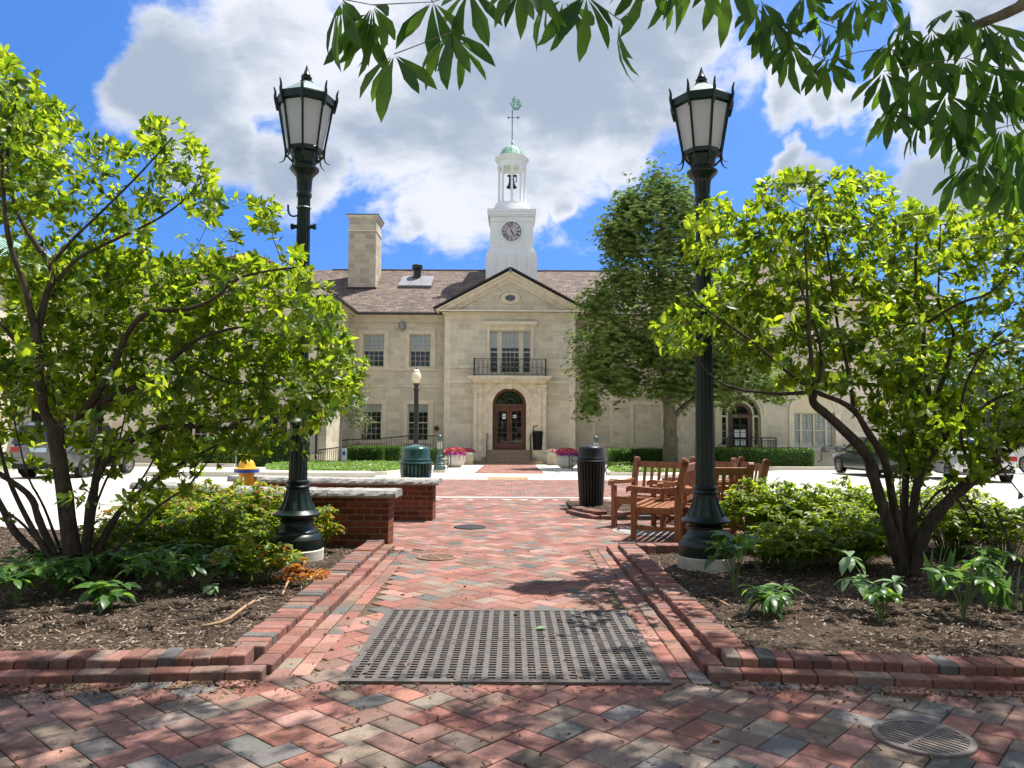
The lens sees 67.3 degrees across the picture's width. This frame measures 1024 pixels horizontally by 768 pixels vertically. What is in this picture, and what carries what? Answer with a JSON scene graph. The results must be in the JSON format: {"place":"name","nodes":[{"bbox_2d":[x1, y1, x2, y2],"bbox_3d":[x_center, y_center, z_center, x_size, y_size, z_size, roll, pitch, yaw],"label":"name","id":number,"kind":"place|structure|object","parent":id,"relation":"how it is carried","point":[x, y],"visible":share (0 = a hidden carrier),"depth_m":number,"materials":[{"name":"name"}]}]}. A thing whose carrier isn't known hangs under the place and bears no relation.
{"place":"outdoors","nodes":[
{"label":"outdoors","id":0,"kind":"place"},
{"bbox_2d":[270,468,398,470],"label":"planted soil","id":1,"kind":"structure","parent":0,"point":[340,470],"depth_m":30.95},
{"bbox_2d":[265,459,400,470],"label":"ground cover","id":2,"kind":"object","parent":1,"relation":"on","point":[356,465],"visible":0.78,"depth_m":30.56,"materials":[{"name":"green plant"}]},
{"bbox_2d":[312,355,376,461],"bbox_3d":[-8.679,1.087,38.046,3.956,5.890,2.681,0,-3,0],"label":"olive tree","id":3,"kind":"object","parent":1,"relation":"on","point":[359,421],"visible":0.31,"depth_m":38.06,"materials":[{"name":"green plant"}]},
{"bbox_2d":[347,445,385,460],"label":"hedge","id":4,"kind":"object","parent":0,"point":[365,452],"visible":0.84,"depth_m":39.20,"materials":[{"name":"green plant"}]},
{"bbox_2d":[384,445,403,460],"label":"hedge","id":5,"kind":"object","parent":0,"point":[394,453],"visible":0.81,"depth_m":39.88,"materials":[{"name":"green plant"}]},
{"bbox_2d":[0,499,1023,767],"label":"brick paving","id":6,"kind":"structure","parent":0,"point":[254,725],"depth_m":3.85,"materials":[{"name":"brick"}]},
{"bbox_2d":[0,540,393,684],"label":"brick edging","id":7,"kind":"object","parent":6,"relation":"on","point":[269,645],"visible":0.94,"depth_m":4.42,"materials":[{"name":"red brick"}]},
{"bbox_2d":[232,454,259,485],"bbox_3d":[-4.190,1.603,12.113,0.400,0.990,0.415,0,-3,0],"label":"fire hydrant","id":8,"kind":"object","parent":6,"relation":"on","point":[247,471],"visible":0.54,"depth_m":12.03,"materials":[{"name":"yellow metal"}]},
{"bbox_2d":[129,481,402,545],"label":"seat wall","id":9,"kind":"structure","parent":6,"relation":"on","point":[363,516],"depth_m":9.19,"materials":[{"name":"red brick"}]},
{"bbox_2d":[227,475,441,520],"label":"seat wall","id":10,"kind":"structure","parent":6,"relation":"on","point":[416,501],"depth_m":11.80,"materials":[{"name":"red brick"}]},
{"bbox_2d":[398,444,433,477],"bbox_3d":[-1.610,1.582,12.878,0.592,1.150,0.592,0,-3,0],"label":"litter bin","id":11,"kind":"object","parent":6,"relation":"on","point":[415,462],"visible":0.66,"depth_m":12.69,"materials":[{"name":"green metal"}]},
{"bbox_2d":[417,553,456,560],"bbox_3d":[-0.819,1.898,8.394,0.430,0.032,0.430,2,-4,-23],"label":"drain cover","id":12,"kind":"object","parent":6,"relation":"on","point":[438,556],"visible":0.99,"depth_m":8.35,"materials":[{"name":"metal"}]},
{"bbox_2d":[338,609,670,686],"bbox_3d":[-0.039,1.710,5.073,1.830,0.046,1.700,0,-3,0],"label":"tree grate","id":13,"kind":"object","parent":6,"relation":"on","point":[536,651],"visible":0.99,"depth_m":4.85,"materials":[{"name":"grey metal"}]},
{"bbox_2d":[0,549,1023,767],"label":"leaf litter","id":14,"kind":"object","parent":6,"relation":"on","point":[104,689],"visible":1,"depth_m":4.11,"materials":[{"name":"brown plant"}]},
{"bbox_2d":[566,501,630,514],"bbox_3d":[2.264,2.178,13.606,2.450,0.043,2.580,0,-3,0],"label":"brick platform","id":15,"kind":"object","parent":6,"relation":"on","point":[602,508],"visible":0.16,"depth_m":13.61,"materials":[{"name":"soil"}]},
{"bbox_2d":[576,444,606,506],"bbox_3d":[1.429,1.647,13.877,0.567,1.130,0.567,0,-3,0],"label":"litter bin","id":16,"kind":"object","parent":15,"relation":"on","point":[591,462],"visible":0.97,"depth_m":13.68,"materials":[{"name":"black metal"}]},
{"bbox_2d":[566,506,673,519],"bbox_3d":[2.150,2.118,12.605,2.473,0.126,1.011,0,-3,0],"label":"brick edging","id":17,"kind":"object","parent":6,"relation":"on","point":[588,513],"visible":0.34,"depth_m":12.28,"materials":[{"name":"red brick"}]},
{"bbox_2d":[612,526,673,535],"bbox_3d":[1.894,2.040,10.686,1.000,0.006,1.000,0,-3,0],"label":"utility cover","id":18,"kind":"object","parent":6,"relation":"on","point":[624,530],"visible":0.54,"depth_m":10.49,"materials":[{"name":"grey metal"}]},
{"bbox_2d":[608,456,687,526],"bbox_3d":[1.988,1.574,11.177,0.885,1.002,0.795,-3,-4,40],"label":"wooden bench","id":19,"kind":"object","parent":6,"relation":"on","point":[617,502],"visible":0.52,"depth_m":11.25,"materials":[{"name":"brown wood"}]},
{"bbox_2d":[626,460,694,542],"bbox_3d":[2.087,1.511,10.363,0.795,1.032,1.385,-1,-4,22],"label":"wooden bench","id":20,"kind":"object","parent":6,"relation":"on","point":[685,479],"visible":0.77,"depth_m":9.81,"materials":[{"name":"brown wood"}]},
{"bbox_2d":[662,456,736,523],"bbox_3d":[2.852,1.612,11.659,0.795,0.992,0.825,3,-5,-41],"label":"wooden chair","id":21,"kind":"object","parent":6,"relation":"on","point":[732,462],"visible":0.19,"depth_m":11.69,"materials":[{"name":"brown wood"}]},
{"bbox_2d":[682,462,754,536],"bbox_3d":[2.600,1.491,9.802,0.745,1.012,0.795,0,-3,-3],"label":"wooden chair","id":22,"kind":"object","parent":6,"relation":"on","point":[748,471],"visible":0.3,"depth_m":9.50,"materials":[{"name":"brown wood"}]},
{"bbox_2d":[717,456,769,529],"bbox_3d":[2.960,1.525,10.516,0.795,1.032,1.025,0,-3,-3],"label":"wooden bench","id":23,"kind":"object","parent":6,"relation":"on","point":[763,468],"visible":0.2,"depth_m":10.21,"materials":[{"name":"brown wood"}]},
{"bbox_2d":[607,542,1023,691],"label":"brick edging","id":24,"kind":"object","parent":6,"relation":"on","point":[706,639],"visible":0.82,"depth_m":4.41,"materials":[{"name":"red brick"}]},
{"bbox_2d":[646,526,1023,657],"bbox_3d":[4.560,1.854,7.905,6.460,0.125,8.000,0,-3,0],"label":"mulch bed","id":25,"kind":"object","parent":6,"relation":"on","point":[824,647],"visible":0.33,"depth_m":5.76,"materials":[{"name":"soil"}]},
{"bbox_2d":[669,67,735,572],"bbox_3d":[2.013,-0.707,8.077,0.672,5.383,0.672,2,-4,-30],"label":"street lamp","id":26,"kind":"object","parent":25,"relation":"on","point":[701,109],"visible":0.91,"depth_m":7.96,"materials":[{"name":"metal"}]},
{"bbox_2d":[703,530,765,591],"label":"hellebore plant","id":27,"kind":"object","parent":25,"relation":"on","point":[724,537],"visible":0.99,"depth_m":6.59,"materials":[{"name":"green plant"}]},
{"bbox_2d":[734,529,788,571],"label":"hellebore plant","id":28,"kind":"object","parent":25,"relation":"on","point":[765,536],"visible":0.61,"depth_m":7.66,"materials":[{"name":"green plant"}]},
{"bbox_2d":[719,475,812,534],"bbox_3d":[3.012,1.530,9.236,1.378,0.874,1.115,0,-3,0],"label":"leafy mound","id":29,"kind":"object","parent":25,"relation":"on","point":[743,505],"visible":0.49,"depth_m":9.12,"materials":[{"name":"green plant"}]},
{"bbox_2d":[739,583,803,619],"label":"hellebore plant","id":30,"kind":"object","parent":25,"relation":"on","point":[772,601],"visible":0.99,"depth_m":5.60,"materials":[{"name":"green plant"}]},
{"bbox_2d":[735,517,848,569],"bbox_3d":[2.824,1.618,7.816,1.193,0.530,1.053,0,-3,0],"label":"leafy mound","id":31,"kind":"object","parent":25,"relation":"on","point":[822,539],"visible":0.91,"depth_m":7.67,"materials":[{"name":"green plant"}]},
{"bbox_2d":[742,481,872,553],"bbox_3d":[3.408,1.531,8.830,1.474,0.829,1.118,0,-3,0],"label":"leafy mound","id":32,"kind":"object","parent":25,"relation":"on","point":[817,508],"visible":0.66,"depth_m":8.72,"materials":[{"name":"green plant"}]},
{"bbox_2d":[648,164,1023,577],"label":"viburnum shrub","id":33,"kind":"object","parent":25,"relation":"on","point":[914,407],"visible":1,"depth_m":7.26,"materials":[{"name":"green plant"}]},
{"bbox_2d":[797,508,888,567],"bbox_3d":[3.564,1.597,8.020,1.187,0.603,1.140,0,-3,0],"label":"leafy mound","id":34,"kind":"object","parent":25,"relation":"on","point":[868,539],"visible":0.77,"depth_m":7.84,"materials":[{"name":"green plant"}]},
{"bbox_2d":[809,472,917,526],"bbox_3d":[4.133,1.516,9.252,1.399,0.916,1.132,0,-3,0],"label":"leafy mound","id":35,"kind":"object","parent":25,"relation":"on","point":[861,496],"visible":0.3,"depth_m":9.12,"materials":[{"name":"green plant"}]},
{"bbox_2d":[833,549,906,611],"bbox_3d":[2.733,1.510,5.881,0.508,0.440,0.488,-1,-4,22],"label":"hellebore plant","id":36,"kind":"object","parent":25,"relation":"on","point":[849,562],"visible":0.85,"depth_m":5.81,"materials":[{"name":"green plant"}]},
{"bbox_2d":[850,584,902,620],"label":"hellebore plant","id":37,"kind":"object","parent":25,"relation":"on","point":[881,594],"visible":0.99,"depth_m":5.48,"materials":[{"name":"green plant"}]},
{"bbox_2d":[863,480,938,526],"bbox_3d":[4.788,1.579,9.338,1.173,0.808,1.107,0,-3,0],"label":"leafy mound","id":38,"kind":"object","parent":25,"relation":"on","point":[927,490],"visible":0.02,"depth_m":9.24,"materials":[{"name":"green plant"}]},
{"bbox_2d":[923,537,955,596],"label":"iris plant","id":39,"kind":"object","parent":25,"relation":"on","point":[934,585],"visible":0.61,"depth_m":6.39,"materials":[{"name":"green plant"}]},
{"bbox_2d":[898,477,1004,557],"bbox_3d":[5.012,1.497,8.745,1.437,0.903,1.101,0,-3,0],"label":"leafy mound","id":40,"kind":"object","parent":25,"relation":"on","point":[948,522],"visible":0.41,"depth_m":8.61,"materials":[{"name":"green plant"}]},
{"bbox_2d":[920,556,1013,618],"bbox_3d":[3.291,1.474,5.544,0.503,0.460,0.589,4,-5,-44],"label":"hellebore plant","id":41,"kind":"object","parent":25,"relation":"on","point":[983,584],"visible":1,"depth_m":5.50,"materials":[{"name":"green plant"}]},
{"bbox_2d":[917,419,1023,589],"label":"dead branch","id":42,"kind":"object","parent":25,"relation":"on","point":[945,489],"visible":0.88,"depth_m":6.71,"materials":[{"name":"brown wood"}]},
{"bbox_2d":[944,500,1023,563],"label":"leafy mound","id":43,"kind":"object","parent":25,"relation":"on","point":[997,533],"visible":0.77,"depth_m":8.22,"materials":[{"name":"green plant"}]},
{"bbox_2d":[956,545,1021,599],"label":"hellebore plant","id":44,"kind":"object","parent":25,"relation":"on","point":[996,554],"visible":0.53,"depth_m":6.31,"materials":[{"name":"green plant"}]},
{"bbox_2d":[975,550,1010,610],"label":"iris plant","id":45,"kind":"object","parent":25,"relation":"on","point":[1000,601],"visible":0.54,"depth_m":5.90,"materials":[{"name":"green plant"}]},
{"bbox_2d":[989,564,1023,611],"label":"iris plant","id":46,"kind":"object","parent":25,"relation":"on","point":[1009,603],"visible":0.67,"depth_m":5.92,"materials":[{"name":"green plant"}]},
{"bbox_2d":[871,718,977,759],"bbox_3d":[1.878,1.623,3.513,0.430,0.032,0.430,3,-4,-38],"label":"drain cover","id":47,"kind":"object","parent":6,"relation":"on","point":[939,741],"visible":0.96,"depth_m":3.49,"materials":[{"name":"grey metal"}]},
{"bbox_2d":[0,466,1023,531],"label":"street","id":48,"kind":"structure","parent":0,"point":[997,488],"depth_m":21.82,"materials":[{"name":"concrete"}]},
{"bbox_2d":[10,422,136,477],"bbox_3d":[-14.712,2.212,26.205,2.350,1.805,4.730,0,-3,0],"label":"parked car","id":49,"kind":"object","parent":48,"relation":"on","point":[42,451],"visible":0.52,"depth_m":24.18,"materials":[{"name":"grey paint"}]},
{"bbox_2d":[201,435,310,466],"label":"hedge","id":50,"kind":"object","parent":48,"relation":"on","point":[278,455],"visible":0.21,"depth_m":36.70,"materials":[{"name":"green plant"}]},
{"bbox_2d":[134,463,852,478],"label":"kerb","id":51,"kind":"structure","parent":48,"relation":"on","point":[217,473],"depth_m":26.07,"materials":[{"name":"concrete"}]},
{"bbox_2d":[436,464,754,497],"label":"brick crosswalk","id":52,"kind":"structure","parent":48,"relation":"on","point":[497,488],"depth_m":20.39,"materials":[{"name":"ceramic"}]},
{"bbox_2d":[436,497,794,500],"bbox_3d":[0.487,2.397,16.006,10.993,0.032,0.494,0,-3,0],"label":"brick strip","id":53,"kind":"object","parent":48,"relation":"on","point":[514,498],"visible":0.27,"depth_m":16.02,"materials":[{"name":"brick"}]},
{"bbox_2d":[607,448,636,464],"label":"hedge","id":54,"kind":"object","parent":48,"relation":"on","point":[621,454],"visible":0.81,"depth_m":38.29,"materials":[{"name":"green plant"}]},
{"bbox_2d":[715,446,814,466],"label":"hedge","id":55,"kind":"object","parent":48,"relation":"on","point":[790,456],"visible":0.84,"depth_m":36.80,"materials":[{"name":"green plant"}]},
{"bbox_2d":[833,437,931,476],"bbox_3d":[14.236,2.808,29.886,2.240,1.485,4.880,0,-3,0],"label":"parked car","id":56,"kind":"object","parent":48,"relation":"on","point":[850,457],"visible":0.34,"depth_m":30.01,"materials":[{"name":"grey paint"}]},
{"bbox_2d":[925,437,1016,481],"bbox_3d":[15.740,2.579,26.813,2.240,1.485,4.830,-1,-3,13],"label":"parked car","id":57,"kind":"object","parent":48,"relation":"on","point":[938,468],"visible":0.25,"depth_m":25.03,"materials":[{"name":"grey paint"}]},
{"bbox_2d":[0,0,1023,383],"label":"sky","id":58,"kind":"structure","parent":0,"point":[429,170],"materials":[{"name":"blue"}]},
{"bbox_2d":[376,464,661,479],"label":"entrance walk","id":59,"kind":"structure","parent":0,"point":[548,474],"depth_m":28.20,"materials":[{"name":"concrete"}]},
{"bbox_2d":[412,367,420,444],"bbox_3d":[-4.117,1.472,32.969,0.410,4.390,0.410,0,-3,0],"label":"globe lamp","id":60,"kind":"object","parent":59,"relation":"on","point":[416,377],"visible":0.81,"depth_m":32.91,"materials":[{"name":"black metal"}]},
{"bbox_2d":[432,434,445,471],"bbox_3d":[-2.867,2.737,30.491,0.509,1.500,0.509,0,-3,0],"label":"bollard","id":61,"kind":"object","parent":59,"relation":"on","point":[439,466],"visible":1,"depth_m":30.37,"materials":[{"name":"metal"}]},
{"bbox_2d":[443,447,466,466],"bbox_3d":[-2.749,3.506,36.983,1.208,0.967,1.286,0,-3,0],"label":"flower planter","id":62,"kind":"object","parent":59,"relation":"on","point":[458,459],"visible":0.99,"depth_m":36.66,"materials":[{"name":"concrete"}]},
{"bbox_2d":[555,448,578,467],"bbox_3d":[2.619,3.518,36.797,1.234,0.971,1.319,0,-3,0],"label":"flower planter","id":63,"kind":"object","parent":59,"relation":"on","point":[562,458],"visible":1,"depth_m":36.46,"materials":[{"name":"concrete"}]},
{"bbox_2d":[636,448,662,461],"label":"hedge","id":64,"kind":"object","parent":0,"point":[647,454],"visible":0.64,"depth_m":38.49,"materials":[{"name":"green plant"}]},
{"bbox_3d":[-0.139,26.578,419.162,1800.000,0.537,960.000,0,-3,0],"label":"ground","id":65,"kind":"structure","parent":0,"visible":0},
{"bbox_2d":[0,237,89,464],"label":"copper roof building","id":66,"kind":"structure","parent":65,"relation":"on","point":[34,415],"depth_m":38.58,"materials":[{"name":"stone"}]},
{"bbox_2d":[0,526,359,650],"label":"mulch bed","id":67,"kind":"object","parent":65,"relation":"on","point":[120,615],"visible":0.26,"depth_m":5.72,"materials":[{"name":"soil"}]},
{"bbox_2d":[0,543,62,586],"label":"hellebore plant","id":68,"kind":"object","parent":67,"relation":"on","point":[24,555],"visible":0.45,"depth_m":6.59,"materials":[{"name":"green plant"}]},
{"bbox_2d":[0,556,64,604],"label":"hellebore plant","id":69,"kind":"object","parent":67,"relation":"on","point":[18,580],"visible":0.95,"depth_m":5.93,"materials":[{"name":"green plant"}]},
{"bbox_2d":[30,555,96,594],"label":"hellebore plant","id":70,"kind":"object","parent":67,"relation":"on","point":[66,569],"visible":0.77,"depth_m":6.22,"materials":[{"name":"green plant"}]},
{"bbox_2d":[66,549,133,582],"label":"hellebore plant","id":71,"kind":"object","parent":67,"relation":"on","point":[100,565],"visible":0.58,"depth_m":6.69,"materials":[{"name":"green plant"}]},
{"bbox_2d":[72,580,142,612],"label":"hellebore plant","id":72,"kind":"object","parent":67,"relation":"on","point":[101,594],"visible":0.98,"depth_m":5.68,"materials":[{"name":"green plant"}]},
{"bbox_2d":[57,514,175,573],"bbox_3d":[-3.891,1.554,7.492,1.138,0.549,1.060,2,-4,-31],"label":"leafy shrub","id":73,"kind":"object","parent":67,"relation":"on","point":[124,530],"visible":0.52,"depth_m":7.48,"materials":[{"name":"green plant"}]},
{"bbox_2d":[104,541,165,581],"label":"hellebore plant","id":74,"kind":"object","parent":67,"relation":"on","point":[121,551],"visible":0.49,"depth_m":6.97,"materials":[{"name":"green plant"}]},
{"bbox_2d":[95,487,203,554],"bbox_3d":[-3.918,1.515,8.505,1.378,0.745,1.122,0,-3,0],"label":"leafy shrub","id":75,"kind":"object","parent":67,"relation":"on","point":[165,512],"visible":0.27,"depth_m":8.43,"materials":[{"name":"green plant"}]},
{"bbox_2d":[113,546,189,593],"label":"hellebore plant","id":76,"kind":"object","parent":67,"relation":"on","point":[143,568],"visible":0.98,"depth_m":6.38,"materials":[{"name":"green plant"}]},
{"bbox_2d":[146,540,212,578],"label":"hellebore plant","id":77,"kind":"object","parent":67,"relation":"on","point":[190,549],"visible":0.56,"depth_m":7.11,"materials":[{"name":"green plant"}]},
{"bbox_2d":[0,44,370,584],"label":"viburnum shrub","id":78,"kind":"object","parent":67,"relation":"on","point":[38,386],"visible":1,"depth_m":6.95,"materials":[{"name":"green plant"}]},
{"bbox_2d":[130,478,242,543],"bbox_3d":[-3.763,1.529,9.224,1.546,0.804,1.165,0,-3,0],"label":"leafy shrub","id":79,"kind":"object","parent":67,"relation":"on","point":[205,497],"visible":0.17,"depth_m":9.13,"materials":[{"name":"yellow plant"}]},
{"bbox_2d":[167,545,244,589],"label":"hellebore plant","id":80,"kind":"object","parent":67,"relation":"on","point":[191,565],"visible":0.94,"depth_m":6.52,"materials":[{"name":"green plant"}]},
{"bbox_2d":[148,498,280,565],"bbox_3d":[-3.065,1.516,7.897,1.325,0.681,1.092,0,-3,0],"label":"leafy shrub","id":81,"kind":"object","parent":67,"relation":"on","point":[210,528],"visible":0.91,"depth_m":7.79,"materials":[{"name":"green plant"}]},
{"bbox_2d":[201,599,255,627],"bbox_3d":[-1.922,1.604,5.394,0.149,0.066,0.666,0,-3,12],"label":"fallen stick","id":82,"kind":"object","parent":67,"relation":"on","point":[230,617],"visible":1,"depth_m":5.17,"materials":[{"name":"beige wood"}]},
{"bbox_2d":[195,477,285,551],"bbox_3d":[-2.984,1.490,8.820,1.307,0.844,1.137,0,-3,0],"label":"leafy shrub","id":83,"kind":"object","parent":67,"relation":"on","point":[259,507],"visible":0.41,"depth_m":8.73,"materials":[{"name":"green plant"}]},
{"bbox_2d":[204,532,309,583],"bbox_3d":[-2.329,1.582,7.011,0.976,0.445,0.822,0,-3,0],"label":"leafy shrub","id":84,"kind":"object","parent":67,"relation":"on","point":[271,550],"visible":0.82,"depth_m":6.95,"materials":[{"name":"green plant"}]},
{"bbox_2d":[272,560,331,586],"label":"leafy shrub","id":85,"kind":"object","parent":67,"relation":"on","point":[312,574],"visible":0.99,"depth_m":6.79,"materials":[{"name":"orange plant"}]},
{"bbox_2d":[270,65,338,563],"bbox_3d":[-2.288,-0.779,8.360,0.652,5.521,0.652,2,-4,-30],"label":"street lamp","id":86,"kind":"object","parent":67,"relation":"on","point":[306,107],"visible":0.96,"depth_m":8.27,"materials":[{"name":"metal"}]},
{"bbox_2d":[313,504,344,549],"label":"leafy shrub","id":87,"kind":"object","parent":67,"relation":"on","point":[321,524],"visible":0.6,"depth_m":8.68,"materials":[{"name":"green plant"}]},
{"bbox_2d":[85,96,951,466],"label":"town hall","id":88,"kind":"structure","parent":65,"relation":"on","point":[485,352],"depth_m":44.31,"materials":[{"name":"stone"}]},
{"bbox_2d":[179,403,219,442],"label":"window","id":89,"kind":"structure","parent":88,"relation":"in","point":[195,432],"depth_m":40.20,"materials":[{"name":"beige paint"}]},
{"bbox_2d":[354,400,386,442],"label":"window","id":90,"kind":"structure","parent":88,"relation":"in","point":[378,408],"depth_m":45.46,"materials":[{"name":"beige paint"}]},
{"bbox_2d":[358,330,388,368],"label":"window","id":91,"kind":"structure","parent":88,"relation":"in","point":[375,345],"depth_m":45.65,"materials":[{"name":"beige paint"}]},
{"bbox_2d":[402,400,433,443],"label":"window","id":92,"kind":"structure","parent":88,"relation":"in","point":[425,408],"depth_m":45.34,"materials":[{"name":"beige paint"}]},
{"bbox_2d":[404,330,435,368],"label":"window","id":93,"kind":"structure","parent":88,"relation":"in","point":[422,347],"depth_m":45.65,"materials":[{"name":"beige paint"}]},
{"bbox_2d":[495,407,508,448],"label":"door","id":94,"kind":"structure","parent":88,"relation":"in","point":[497,446],"depth_m":44.04,"materials":[{"name":"red wood"}]},
{"bbox_2d":[489,331,530,372],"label":"window","id":95,"kind":"structure","parent":88,"relation":"in","point":[499,353],"depth_m":44.42,"materials":[{"name":"beige paint"}]},
{"bbox_2d":[509,407,523,448],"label":"door","id":96,"kind":"structure","parent":88,"relation":"in","point":[511,446],"depth_m":44.03,"materials":[{"name":"red wood"}]},
{"bbox_2d":[721,395,759,449],"bbox_3d":[11.829,2.034,39.898,2.024,2.909,0.110,0,-3,0],"label":"door frame","id":97,"kind":"structure","parent":88,"relation":"in","point":[746,403],"depth_m":39.87,"materials":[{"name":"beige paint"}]},
{"bbox_2d":[728,403,752,447],"bbox_3d":[11.828,2.223,39.866,1.261,2.528,0.152,0,-3,0],"label":"side door","id":98,"kind":"structure","parent":88,"relation":"in","point":[737,433],"depth_m":39.88,"materials":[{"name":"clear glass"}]},
{"bbox_2d":[794,413,833,447],"bbox_3d":[15.632,2.412,39.920,2.105,1.839,0.135,0,-3,0],"label":"window","id":99,"kind":"structure","parent":88,"relation":"in","point":[811,430],"depth_m":39.94,"materials":[{"name":"white glass"}]},
{"bbox_2d":[323,0,1023,222],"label":"horse chestnut tree","id":100,"kind":"object","parent":65,"relation":"on","point":[363,34],"visible":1,"depth_m":2.81,"materials":[{"name":"green plant"}]},
{"bbox_2d":[934,336,1023,436],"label":"distant tree","id":101,"kind":"object","parent":65,"relation":"on","point":[969,401],"visible":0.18,"depth_m":57.75,"materials":[{"name":"green plant"}]},
{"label":"planted soil","id":102,"kind":"structure","parent":0,"visible":0},
{"bbox_2d":[607,461,679,471],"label":"ground cover","id":103,"kind":"object","parent":102,"relation":"on","point":[621,466],"visible":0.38,"depth_m":29.35,"materials":[{"name":"green plant"}]},
{"bbox_2d":[556,151,803,461],"bbox_3d":[8.283,-3.570,36.687,12.420,15.155,6.174,0,-3,0],"label":"buckeye tree","id":104,"kind":"object","parent":102,"relation":"on","point":[623,228],"visible":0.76,"depth_m":36.14,"materials":[{"name":"green plant"}]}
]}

